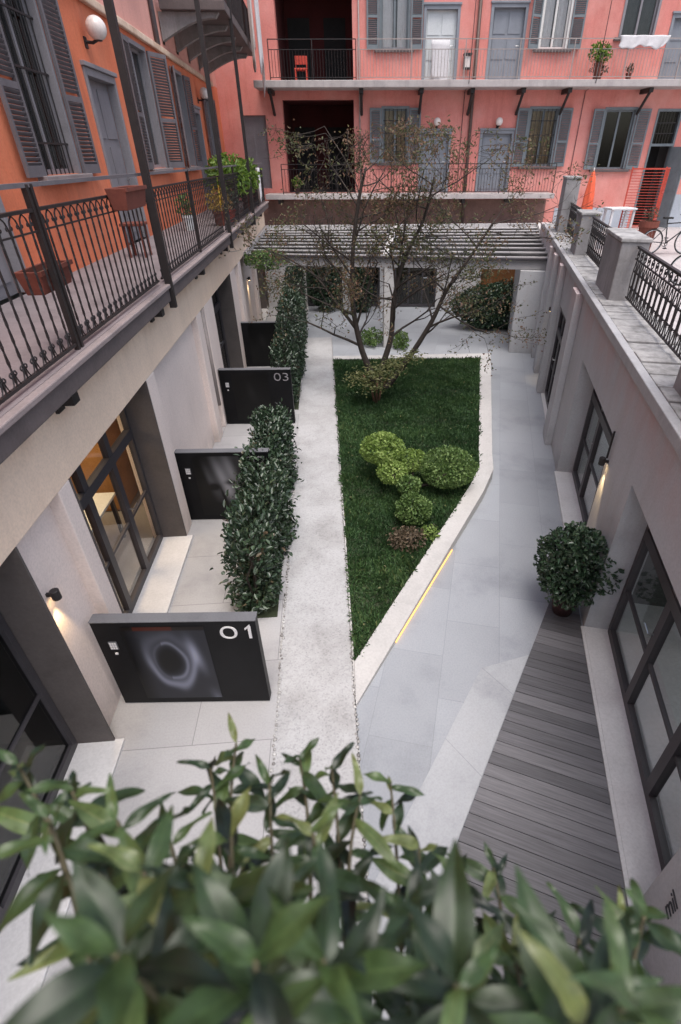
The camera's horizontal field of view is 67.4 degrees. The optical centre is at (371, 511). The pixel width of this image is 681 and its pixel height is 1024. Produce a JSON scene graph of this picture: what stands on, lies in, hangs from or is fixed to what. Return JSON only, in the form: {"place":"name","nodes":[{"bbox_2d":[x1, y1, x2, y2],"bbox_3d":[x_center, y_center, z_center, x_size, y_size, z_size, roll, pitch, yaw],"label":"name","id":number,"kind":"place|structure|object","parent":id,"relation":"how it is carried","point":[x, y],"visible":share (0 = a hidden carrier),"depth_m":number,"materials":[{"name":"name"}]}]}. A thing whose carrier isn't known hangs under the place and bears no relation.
{"place":"outdoors","nodes":[
{"label":"outdoors","id":0,"kind":"place"},
{"bbox_2d":[44,298,307,982],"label":"side court paving","id":1,"kind":"structure","parent":0,"point":[161,739],"depth_m":5.01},
{"bbox_2d":[88,611,270,702],"bbox_3d":[-1.792,1.442,4.938,1.493,1.200,0.117,-1,35,-1],"label":"entrance panel","id":2,"kind":"object","parent":1,"relation":"on","point":[186,657],"visible":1,"depth_m":4.82,"materials":[{"name":"metal"}]},
{"bbox_2d":[174,448,276,518],"bbox_3d":[-2.142,-0.396,7.597,1.332,1.180,0.117,-1,35,-1],"label":"entrance panel","id":3,"kind":"object","parent":1,"relation":"on","point":[206,475],"visible":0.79,"depth_m":7.44,"materials":[{"name":"metal"}]},
{"bbox_2d":[209,397,304,617],"bbox_3d":[-1.536,-0.573,7.505,1.026,1.613,4.698,-3,35,-4],"label":"hedge","id":4,"kind":"object","parent":1,"relation":"on","point":[262,532],"visible":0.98,"depth_m":6.40,"materials":[{"name":"green plant"}]},
{"bbox_2d":[218,367,295,423],"bbox_3d":[-2.329,-2.363,10.433,1.433,1.170,0.117,-1,35,-1],"label":"entrance panel","id":5,"kind":"object","parent":1,"relation":"on","point":[246,392],"visible":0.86,"depth_m":10.31,"materials":[{"name":"metal"}]},
{"bbox_2d":[240,321,291,366],"bbox_3d":[-2.745,-4.409,13.390,1.361,1.150,0.112,-1,35,-2],"label":"entrance panel","id":6,"kind":"object","parent":1,"relation":"on","point":[257,336],"visible":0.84,"depth_m":13.28,"materials":[{"name":"metal"}]},
{"bbox_2d":[268,242,308,409],"bbox_3d":[-2.177,-5.573,14.006,0.916,2.404,8.805,-3,35,-4],"label":"hedge","id":7,"kind":"object","parent":1,"relation":"on","point":[291,354],"visible":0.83,"depth_m":12.21,"materials":[{"name":"green plant"}]},
{"bbox_2d":[0,286,374,1002],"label":"ground","id":8,"kind":"structure","parent":0,"point":[130,594],"depth_m":4.82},
{"bbox_2d":[0,0,268,1023],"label":"courtyard building","id":9,"kind":"structure","parent":8,"relation":"on","point":[142,348],"depth_m":6.21,"materials":[{"name":"beige paint"}]},
{"bbox_2d":[0,197,25,300],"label":"door","id":10,"kind":"structure","parent":9,"relation":"in","point":[4,267],"depth_m":5.91,"materials":[{"name":"grey paint"}]},
{"bbox_2d":[0,613,77,924],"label":"glazed door","id":11,"kind":"structure","parent":9,"relation":"in","point":[8,640],"depth_m":4.14,"materials":[{"name":"metal"}]},
{"bbox_2d":[14,259,72,295],"bbox_3d":[-2.646,-1.917,4.155,0.209,0.174,0.596,-3,35,-4],"label":"window box","id":12,"kind":"object","parent":9,"relation":"hanging from","point":[31,276],"visible":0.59,"depth_m":3.97,"materials":[{"name":"ceramic"}]},
{"bbox_2d":[0,0,100,180],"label":"window","id":13,"kind":"structure","parent":9,"relation":"in","point":[23,84],"depth_m":6.82,"materials":[{"name":"paint"}]},
{"bbox_2d":[45,588,61,600],"bbox_3d":[-2.543,0.661,4.064,0.106,0.094,0.070,-3,35,-4],"label":"wall spotlight","id":14,"kind":"object","parent":9,"relation":"attached to","point":[54,594],"depth_m":4.05,"materials":[{"name":"metal"}]},
{"bbox_2d":[83,15,106,48],"bbox_3d":[-4.336,-7.510,7.964,0.372,0.390,0.297,-3,35,-4],"label":"globe lamp","id":15,"kind":"object","parent":9,"relation":"attached to","point":[96,28],"visible":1,"depth_m":7.88,"materials":[{"name":"glass"}]},
{"bbox_2d":[70,419,137,510],"bbox_3d":[-4.822,-0.988,7.613,1.900,2.050,0.620,-3,35,-4],"label":"cabinet","id":16,"kind":"object","parent":9,"relation":"on","point":[90,462],"visible":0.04,"depth_m":7.76,"materials":[{"name":"brown wood"}]},
{"bbox_2d":[84,492,125,537],"bbox_3d":[-3.999,0.384,6.829,0.900,0.730,1.200,-3,35,-4],"label":"table","id":17,"kind":"object","parent":9,"relation":"on","point":[103,501],"visible":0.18,"depth_m":7.05,"materials":[{"name":"wood"}]},
{"bbox_2d":[79,60,149,242],"bbox_3d":[-4.589,-6.299,9.148,0.240,2.570,1.540,-3,35,-4],"label":"door","id":18,"kind":"structure","parent":9,"relation":"in","point":[100,82],"depth_m":9.08,"materials":[{"name":"grey paint"}]},
{"bbox_2d":[71,408,162,612],"bbox_3d":[-2.972,0.056,5.880,0.129,2.335,2.250,-3,35,-4],"label":"glazed door","id":19,"kind":"structure","parent":9,"relation":"in","point":[86,490],"depth_m":6.06,"materials":[{"name":"metal"}]},
{"bbox_2d":[104,185,146,210],"bbox_3d":[-2.529,-3.270,5.292,0.209,0.194,0.716,-3,35,-4],"label":"window box","id":20,"kind":"object","parent":9,"relation":"hanging from","point":[126,198],"visible":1,"depth_m":5.08,"materials":[{"name":"ceramic"}]},
{"bbox_2d":[119,221,152,257],"bbox_3d":[-3.814,-4.423,8.271,0.340,0.490,0.360,-3,35,-4],"label":"stool","id":21,"kind":"object","parent":9,"relation":"on","point":[130,231],"visible":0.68,"depth_m":8.23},
{"bbox_2d":[120,32,184,171],"bbox_3d":[-4.761,-8.517,10.813,0.441,2.190,2.512,0,35,0],"label":"window","id":22,"kind":"structure","parent":9,"relation":"in","point":[130,46],"depth_m":11.23,"materials":[{"name":"paint"}]},
{"bbox_2d":[175,193,194,230],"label":"potted plant","id":23,"kind":"object","parent":9,"relation":"on","point":[186,213],"visible":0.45,"depth_m":11.21,"materials":[{"name":"green plant"}]},
{"bbox_2d":[169,65,202,168],"bbox_3d":[-5.293,-10.461,13.651,0.932,2.140,2.274,-3,35,-4],"label":"window","id":24,"kind":"structure","parent":9,"relation":"in","point":[176,77],"depth_m":13.94,"materials":[{"name":"paint"}]},
{"bbox_2d":[197,87,207,103],"bbox_3d":[-5.085,-12.543,15.328,0.362,0.380,0.277,-3,35,-4],"label":"globe lamp","id":25,"kind":"object","parent":9,"relation":"attached to","point":[203,93],"visible":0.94,"depth_m":15.23,"materials":[{"name":"glass"}]},
{"bbox_2d":[192,105,213,207],"bbox_3d":[-5.255,-10.861,15.686,0.240,2.590,1.140,-3,35,-4],"label":"door","id":26,"kind":"structure","parent":9,"relation":"in","point":[197,109],"depth_m":15.73,"materials":[{"name":"grey paint"}]},
{"bbox_2d":[203,98,221,169],"bbox_3d":[-5.688,-12.683,17.125,0.830,2.060,2.078,-3,35,-4],"label":"window","id":27,"kind":"structure","parent":9,"relation":"in","point":[206,104],"depth_m":17.14,"materials":[{"name":"paint"}]},
{"bbox_2d":[204,184,231,225],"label":"potted plant","id":28,"kind":"object","parent":9,"relation":"on","point":[222,215],"visible":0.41,"depth_m":11.94,"materials":[{"name":"plant"}]},
{"bbox_2d":[214,289,230,367],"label":"glazed door","id":29,"kind":"structure","parent":9,"relation":"in","point":[217,307],"depth_m":12.39,"materials":[{"name":"metal"}]},
{"bbox_2d":[204,152,251,217],"bbox_3d":[-3.783,-8.599,13.417,1.302,1.462,1.818,-3,35,-4],"label":"potted plant","id":30,"kind":"object","parent":9,"relation":"on","point":[241,168],"visible":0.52,"depth_m":13.02,"materials":[{"name":"green plant"}]},
{"bbox_2d":[233,157,261,210],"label":"potted plant","id":31,"kind":"object","parent":9,"relation":"on","point":[254,177],"visible":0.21,"depth_m":14.96,"materials":[{"name":"green plant"}]},
{"bbox_2d":[255,168,261,203],"bbox_3d":[-3.556,-10.259,16.024,0.127,0.954,0.546,-3,35,-4],"label":"hanging cloth","id":32,"kind":"object","parent":9,"relation":"hanging from","point":[259,191],"visible":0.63,"depth_m":16.01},
{"bbox_2d":[215,0,680,285],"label":"building","id":33,"kind":"structure","parent":8,"relation":"on","point":[369,62],"depth_m":18.88,"materials":[{"name":"pink paint"}]},
{"bbox_2d":[247,0,255,71],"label":"hanging cloth","id":34,"kind":"object","parent":33,"relation":"hanging from","point":[251,25],"visible":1,"depth_m":15.32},
{"bbox_2d":[254,0,265,96],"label":"hanging cloth","id":35,"kind":"object","parent":33,"relation":"hanging from","point":[258,29],"visible":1,"depth_m":16.42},
{"bbox_2d":[291,177,302,193],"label":"potted plant","id":36,"kind":"object","parent":33,"relation":"on","point":[296,182],"visible":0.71,"depth_m":19.57,"materials":[{"name":"green plant"}]},
{"bbox_2d":[294,56,307,79],"bbox_3d":[-2.567,-16.024,18.468,0.440,0.830,0.400,0,35,0],"label":"chair","id":37,"kind":"object","parent":33,"relation":"on","point":[300,60],"visible":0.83,"depth_m":18.44,"materials":[{"name":"red paint"}]},
{"bbox_2d":[366,0,423,52],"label":"window","id":38,"kind":"structure","parent":33,"relation":"in","point":[394,17],"depth_m":17.57,"materials":[{"name":"blue paint"}]},
{"bbox_2d":[370,106,420,165],"bbox_3d":[0.844,-14.375,19.511,1.894,1.810,0.912,-3,35,-4],"label":"window","id":39,"kind":"structure","parent":33,"relation":"in","point":[386,112],"depth_m":19.20,"materials":[{"name":"grey paint"}]},
{"bbox_2d":[418,128,452,190],"bbox_3d":[2.414,-13.615,19.768,1.260,2.040,0.240,0,35,0],"label":"door","id":40,"kind":"structure","parent":33,"relation":"in","point":[441,155],"depth_m":19.80,"materials":[{"name":"grey paint"}]},
{"bbox_2d":[434,117,440,127],"bbox_3d":[2.419,-14.436,18.925,0.260,0.370,0.352,-3,35,-4],"label":"globe lamp","id":41,"kind":"object","parent":33,"relation":"attached to","point":[436,121],"visible":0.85,"depth_m":18.79,"materials":[{"name":"glass"}]},
{"bbox_2d":[431,39,449,79],"bbox_3d":[2.397,-15.839,18.035,0.660,1.329,0.028,0,35,0],"label":"hanging cloth","id":42,"kind":"object","parent":33,"relation":"hanging from","point":[440,44],"visible":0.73,"depth_m":17.93,"materials":[{"name":"fabric"}]},
{"bbox_2d":[421,2,461,79],"bbox_3d":[2.399,-16.385,17.840,1.310,2.090,0.240,0,35,0],"label":"door","id":43,"kind":"structure","parent":33,"relation":"in","point":[441,19],"depth_m":17.63,"materials":[{"name":"blue paint"}]},
{"bbox_2d":[463,50,471,69],"bbox_3d":[3.357,-15.915,17.921,0.280,0.520,0.320,0,35,0],"label":"lantern","id":44,"kind":"object","parent":33,"relation":"attached to","point":[467,62],"visible":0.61,"depth_m":17.88,"materials":[{"name":"glass"}]},
{"bbox_2d":[475,128,515,190],"bbox_3d":[4.744,-13.632,19.780,1.360,2.040,0.240,0,35,0],"label":"door","id":45,"kind":"structure","parent":33,"relation":"in","point":[506,134],"depth_m":19.75,"materials":[{"name":"grey paint"}]},
{"bbox_2d":[496,117,502,127],"bbox_3d":[4.719,-14.452,18.937,0.260,0.370,0.352,-3,35,-4],"label":"globe lamp","id":46,"kind":"object","parent":33,"relation":"attached to","point":[499,121],"visible":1,"depth_m":18.80,"materials":[{"name":"glass"}]},
{"bbox_2d":[485,0,530,79],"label":"door","id":47,"kind":"structure","parent":33,"relation":"in","point":[509,18],"depth_m":17.76,"materials":[{"name":"blue paint"}]},
{"bbox_2d":[511,106,573,167],"bbox_3d":[6.394,-14.353,19.582,2.033,1.920,0.920,-3,35,-4],"label":"window","id":48,"kind":"structure","parent":33,"relation":"in","point":[540,119],"depth_m":19.34,"materials":[{"name":"blue paint"}]},
{"bbox_2d":[528,0,588,52],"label":"window","id":49,"kind":"structure","parent":33,"relation":"in","point":[551,23],"depth_m":17.58,"materials":[{"name":"white paint"}]},
{"bbox_2d":[589,65,608,78],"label":"potted plant","id":50,"kind":"object","parent":33,"relation":"on","point":[606,70],"visible":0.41,"depth_m":17.78,"materials":[{"name":"green plant"}]},
{"bbox_2d":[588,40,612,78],"bbox_3d":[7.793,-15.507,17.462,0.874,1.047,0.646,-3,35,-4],"label":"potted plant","id":51,"kind":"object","parent":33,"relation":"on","point":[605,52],"visible":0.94,"depth_m":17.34,"materials":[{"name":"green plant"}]},
{"bbox_2d":[583,107,651,171],"bbox_3d":[9.234,-14.302,19.607,2.132,1.990,0.990,-3,35,-4],"label":"window","id":52,"kind":"structure","parent":33,"relation":"in","point":[614,119],"depth_m":19.55,"materials":[{"name":"blue paint"}]},
{"bbox_2d":[625,62,633,78],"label":"potted plant","id":53,"kind":"object","parent":33,"relation":"on","point":[628,67],"visible":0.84,"depth_m":17.77,"materials":[{"name":"green plant"}]},
{"bbox_2d":[613,0,661,40],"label":"window","id":54,"kind":"structure","parent":33,"relation":"in","point":[637,14],"depth_m":17.61,"materials":[{"name":"paint"}]},
{"bbox_2d":[618,35,670,49],"bbox_3d":[9.136,-15.746,17.074,1.702,0.366,0.063,-1,35,-1],"label":"hanging cloth","id":55,"kind":"object","parent":33,"relation":"hanging from","point":[655,42],"visible":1,"depth_m":17.05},
{"bbox_2d":[633,109,680,227],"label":"door","id":56,"kind":"structure","parent":33,"relation":"in","point":[673,158],"depth_m":19.92,"materials":[{"name":"blue paint"}]},
{"bbox_2d":[658,11,680,78],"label":"door","id":57,"kind":"structure","parent":33,"relation":"in","point":[675,27],"depth_m":18.02,"materials":[{"name":"blue paint"}]},
{"bbox_2d":[264,337,366,947],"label":"path","id":58,"kind":"structure","parent":0,"point":[316,699],"depth_m":6.16,"materials":[{"name":"concrete"}]},
{"bbox_2d":[265,486,368,901],"bbox_3d":[-0.664,1.308,6.153,0.857,0.018,6.329,-3,35,-4],"label":"pebble edging","id":59,"kind":"object","parent":58,"relation":"on","point":[277,715],"visible":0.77,"depth_m":5.42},
{"bbox_2d":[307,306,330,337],"bbox_3d":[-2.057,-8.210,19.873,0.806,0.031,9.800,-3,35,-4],"label":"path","id":60,"kind":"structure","parent":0,"point":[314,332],"depth_m":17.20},
{"bbox_2d":[306,266,340,311],"bbox_3d":[-1.712,-8.218,17.971,1.255,2.227,0.769,-3,35,-4],"label":"bush","id":61,"kind":"object","parent":60,"relation":"on","point":[325,294],"visible":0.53,"depth_m":18.02,"materials":[{"name":"green plant"}]},
{"bbox_2d":[370,655,527,1018],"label":"border paving","id":62,"kind":"structure","parent":0,"point":[437,813],"depth_m":4.68,"materials":[{"name":"concrete"}]},
{"bbox_2d":[330,306,671,976],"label":"courtyard paving","id":63,"kind":"structure","parent":0,"point":[484,603],"depth_m":6.53,"materials":[{"name":"concrete"}]},
{"bbox_2d":[349,267,372,312],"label":"bush","id":64,"kind":"object","parent":63,"relation":"on","point":[359,300],"visible":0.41,"depth_m":17.95,"materials":[{"name":"green plant"}]},
{"bbox_2d":[361,326,382,346],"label":"bush","id":65,"kind":"object","parent":63,"relation":"on","point":[367,335],"visible":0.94,"depth_m":14.98,"materials":[{"name":"green plant"}]},
{"bbox_2d":[243,223,547,347],"bbox_3d":[1.591,-7.887,17.189,10.766,2.490,8.685,-3,35,-4],"label":"pergola","id":66,"kind":"object","parent":63,"relation":"on","point":[527,252],"visible":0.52,"depth_m":15.27,"materials":[{"name":"metal"}]},
{"bbox_2d":[243,248,288,270],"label":"climbing plant","id":67,"kind":"object","parent":66,"relation":"attached to","point":[268,266],"visible":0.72,"depth_m":13.84,"materials":[{"name":"green plant"}]},
{"bbox_2d":[392,329,410,349],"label":"bush","id":68,"kind":"object","parent":63,"relation":"on","point":[403,340],"visible":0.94,"depth_m":14.76,"materials":[{"name":"green plant"}]},
{"bbox_2d":[265,227,538,307],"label":"garden wing","id":69,"kind":"structure","parent":63,"relation":"on","point":[416,299],"depth_m":18.70,"materials":[{"name":"paint"}]},
{"bbox_2d":[305,266,342,305],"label":"glazed door","id":70,"kind":"structure","parent":69,"relation":"in","point":[309,304],"depth_m":19.04,"materials":[{"name":"metal"}]},
{"bbox_2d":[365,267,379,305],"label":"glazed door","id":71,"kind":"structure","parent":69,"relation":"in","point":[378,267],"depth_m":18.70,"materials":[{"name":"metal"}]},
{"bbox_2d":[395,268,436,306],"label":"glazed door","id":72,"kind":"structure","parent":69,"relation":"in","point":[403,304],"depth_m":18.86,"materials":[{"name":"metal"}]},
{"bbox_2d":[480,269,514,303],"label":"wooden door","id":73,"kind":"structure","parent":69,"relation":"in","point":[508,275],"depth_m":18.39,"materials":[{"name":"brown wood"}]},
{"bbox_2d":[333,353,492,705],"bbox_3d":[1.465,-1.384,9.786,4.199,0.319,11.100,-3,35,-4],"label":"planter bed","id":74,"kind":"object","parent":63,"relation":"on","point":[382,640],"visible":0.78,"depth_m":7.14,"materials":[{"name":"white stone"}]},
{"bbox_2d":[335,348,427,402],"bbox_3d":[0.223,-2.901,11.132,2.047,1.111,1.379,-3,35,-4],"label":"shrub","id":75,"kind":"object","parent":74,"relation":"on","point":[370,373],"visible":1,"depth_m":11.01,"materials":[{"name":"green plant"}]},
{"bbox_2d":[385,526,426,553],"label":"ground shrub","id":76,"kind":"object","parent":74,"relation":"on","point":[407,535],"visible":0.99,"depth_m":7.11,"materials":[{"name":"brown plant"}]},
{"bbox_2d":[332,356,483,659],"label":"grass","id":77,"kind":"structure","parent":74,"relation":"on","point":[469,384],"depth_m":9.68,"materials":[{"name":"plant"}]},
{"bbox_2d":[339,357,471,624],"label":"fallen leaves","id":78,"kind":"object","parent":77,"relation":"on","point":[402,427],"visible":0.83,"depth_m":10.03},
{"bbox_2d":[421,524,440,540],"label":"ground shrub","id":79,"kind":"object","parent":77,"relation":"on","point":[431,529],"visible":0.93,"depth_m":7.24,"materials":[{"name":"green plant"}]},
{"bbox_2d":[216,115,603,390],"bbox_3d":[0.638,-4.907,10.469,7.879,5.283,4.588,-3,35,-4],"label":"courtyard tree","id":80,"kind":"object","parent":74,"relation":"on","point":[408,248],"visible":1,"depth_m":10.06,"materials":[{"name":"brown plant"}]},
{"bbox_2d":[359,431,479,525],"bbox_3d":[0.584,-0.704,8.182,1.859,0.902,1.797,29,44,35],"label":"cloud pruned shrub","id":81,"kind":"object","parent":74,"relation":"on","point":[391,460],"visible":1,"depth_m":8.06,"materials":[{"name":"green plant"}]},
{"bbox_2d":[447,278,513,329],"bbox_3d":[3.939,-6.638,16.293,3.178,1.487,1.308,-3,35,-4],"label":"bush","id":82,"kind":"object","parent":63,"relation":"on","point":[491,320],"visible":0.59,"depth_m":16.00,"materials":[{"name":"green plant"}]},
{"bbox_2d":[407,599,632,1003],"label":"deck","id":83,"kind":"structure","parent":63,"relation":"on","point":[540,814],"depth_m":4.46,"materials":[{"name":"grey wood"}]},
{"bbox_2d":[533,521,623,616],"bbox_3d":[2.317,0.624,5.880,0.922,1.410,0.956,-3,35,-4],"label":"potted bush","id":84,"kind":"object","parent":83,"relation":"on","point":[570,585],"visible":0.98,"depth_m":5.62,"materials":[{"name":"green plant"}]},
{"bbox_2d":[508,222,680,1023],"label":"terrace wing","id":85,"kind":"structure","parent":63,"relation":"on","point":[604,367],"depth_m":5.42,"materials":[{"name":"paint"}]},
{"bbox_2d":[544,309,565,409],"bbox_3d":[3.854,-3.016,10.611,0.129,1.940,2.020,7,35,10],"label":"glazed door","id":86,"kind":"structure","parent":85,"relation":"in","point":[561,324],"depth_m":11.10,"materials":[{"name":"metal"}]},
{"bbox_2d":[566,202,581,237],"bbox_3d":[4.937,-7.005,12.331,0.044,0.655,3.168,7,35,10],"label":"iron railing","id":87,"kind":"object","parent":85,"relation":"attached to","point":[572,215],"visible":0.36,"depth_m":12.90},
{"bbox_2d":[581,168,595,208],"bbox_3d":[6.978,-9.916,16.548,0.440,2.120,0.433,-3,35,-4],"label":"folded parasol","id":88,"kind":"object","parent":85,"relation":"on","point":[589,197],"visible":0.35,"depth_m":16.26,"materials":[{"name":"orange fabric"}]},
{"bbox_2d":[572,388,612,525],"bbox_3d":[3.255,-0.753,7.348,0.129,1.960,2.600,7,35,10],"label":"glazed door","id":89,"kind":"structure","parent":85,"relation":"in","point":[602,425],"depth_m":7.90,"materials":[{"name":"metal"}]},
{"bbox_2d":[586,217,611,267],"bbox_3d":[4.150,-4.835,9.219,0.044,0.655,2.918,7,35,10],"label":"iron railing","id":90,"kind":"object","parent":85,"relation":"attached to","point":[601,241],"visible":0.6,"depth_m":9.60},
{"bbox_2d":[598,431,615,465],"bbox_3d":[2.648,-0.717,5.727,0.106,0.424,0.070,-3,35,-4],"label":"wall spotlight","id":91,"kind":"object","parent":85,"relation":"attached to","point":[602,461],"depth_m":5.78,"materials":[{"name":"metal"}]},
{"bbox_2d":[596,207,637,247],"bbox_3d":[7.556,-8.793,15.799,0.800,1.130,0.600,-3,35,-4],"label":"table","id":92,"kind":"object","parent":85,"relation":"on","point":[626,209],"visible":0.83,"depth_m":15.48,"materials":[{"name":"white plastic"}]},
{"bbox_2d":[608,525,680,870],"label":"glazed door","id":93,"kind":"structure","parent":85,"relation":"in","point":[653,782],"depth_m":4.60,"materials":[{"name":"metal"}]},
{"bbox_2d":[618,167,670,230],"bbox_3d":[8.326,-9.316,15.654,1.151,2.150,0.300,0,35,1],"label":"lattice screen","id":94,"kind":"object","parent":85,"relation":"on","point":[663,184],"visible":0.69,"depth_m":15.38,"materials":[{"name":"red paint"}]},
{"bbox_2d":[638,207,659,250],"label":"potted plant","id":95,"kind":"object","parent":85,"relation":"on","point":[645,225],"visible":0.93,"depth_m":14.87,"materials":[{"name":"brown plant"}]},
{"bbox_2d":[625,246,680,359],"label":"iron railing","id":96,"kind":"object","parent":85,"relation":"attached to","point":[673,269],"visible":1,"depth_m":5.87,"materials":[{"name":"metal"}]},
{"bbox_2d":[645,214,680,253],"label":"bicycle","id":97,"kind":"object","parent":85,"relation":"on","point":[666,237],"visible":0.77,"depth_m":14.96,"materials":[{"name":"metal"}]},
{"bbox_2d":[665,889,677,918],"bbox_3d":[1.896,2.491,3.233,0.004,0.184,0.104,7,35,10],"label":"wall lettering","id":98,"kind":"object","parent":85,"relation":"attached to","point":[668,904],"depth_m":3.21},
{"bbox_2d":[668,255,680,285],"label":"bicycle","id":99,"kind":"object","parent":85,"relation":"on","point":[674,261],"visible":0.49,"depth_m":11.32,"materials":[{"name":"rubber"}]},
{"bbox_2d":[555,176,582,232],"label":"parapet pier","id":100,"kind":"structure","parent":0,"point":[566,189],"depth_m":13.46,"materials":[{"name":"concrete"}]},
{"bbox_2d":[570,209,602,255],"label":"parapet pier","id":101,"kind":"structure","parent":0,"point":[585,223],"depth_m":10.47,"materials":[{"name":"concrete"}]},
{"bbox_2d":[595,228,652,300],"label":"parapet pier","id":102,"kind":"structure","parent":0,"point":[618,260],"depth_m":7.17,"materials":[{"name":"concrete"}]},
{"bbox_2d":[673,366,680,396],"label":"parapet pier","id":103,"kind":"structure","parent":0,"point":[677,386],"depth_m":4.43,"materials":[{"name":"stone"}]},
{"bbox_3d":[0.004,1.108,0.771,1.900,0.300,0.320,-3,35,-4],"label":"planter trough","id":104,"kind":"object","parent":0,"visible":0},
{"bbox_2d":[0,744,189,1023],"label":"laurel shrub","id":105,"kind":"object","parent":104,"relation":"on","point":[51,890],"visible":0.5,"depth_m":0.76,"materials":[{"name":"green plant"}]},
{"bbox_2d":[41,712,292,1023],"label":"laurel shrub","id":106,"kind":"object","parent":104,"relation":"on","point":[128,855],"visible":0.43,"depth_m":0.64,"materials":[{"name":"green plant"}]},
{"bbox_2d":[2,737,381,1023],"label":"laurel shrub","id":107,"kind":"object","parent":104,"relation":"on","point":[207,943],"visible":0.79,"depth_m":0.45,"materials":[{"name":"green plant"}]},
{"bbox_2d":[220,741,432,1023],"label":"laurel shrub","id":108,"kind":"object","parent":104,"relation":"in","point":[342,982],"visible":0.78,"depth_m":0.52,"materials":[{"name":"green plant"}]},
{"bbox_2d":[336,771,636,1023],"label":"laurel shrub","id":109,"kind":"object","parent":104,"relation":"on","point":[449,944],"visible":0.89,"depth_m":0.51,"materials":[{"name":"green plant"}]},
{"bbox_2d":[446,840,680,1023],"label":"laurel shrub","id":110,"kind":"object","parent":104,"relation":"on","point":[631,988],"visible":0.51,"depth_m":0.69,"materials":[{"name":"green plant"}]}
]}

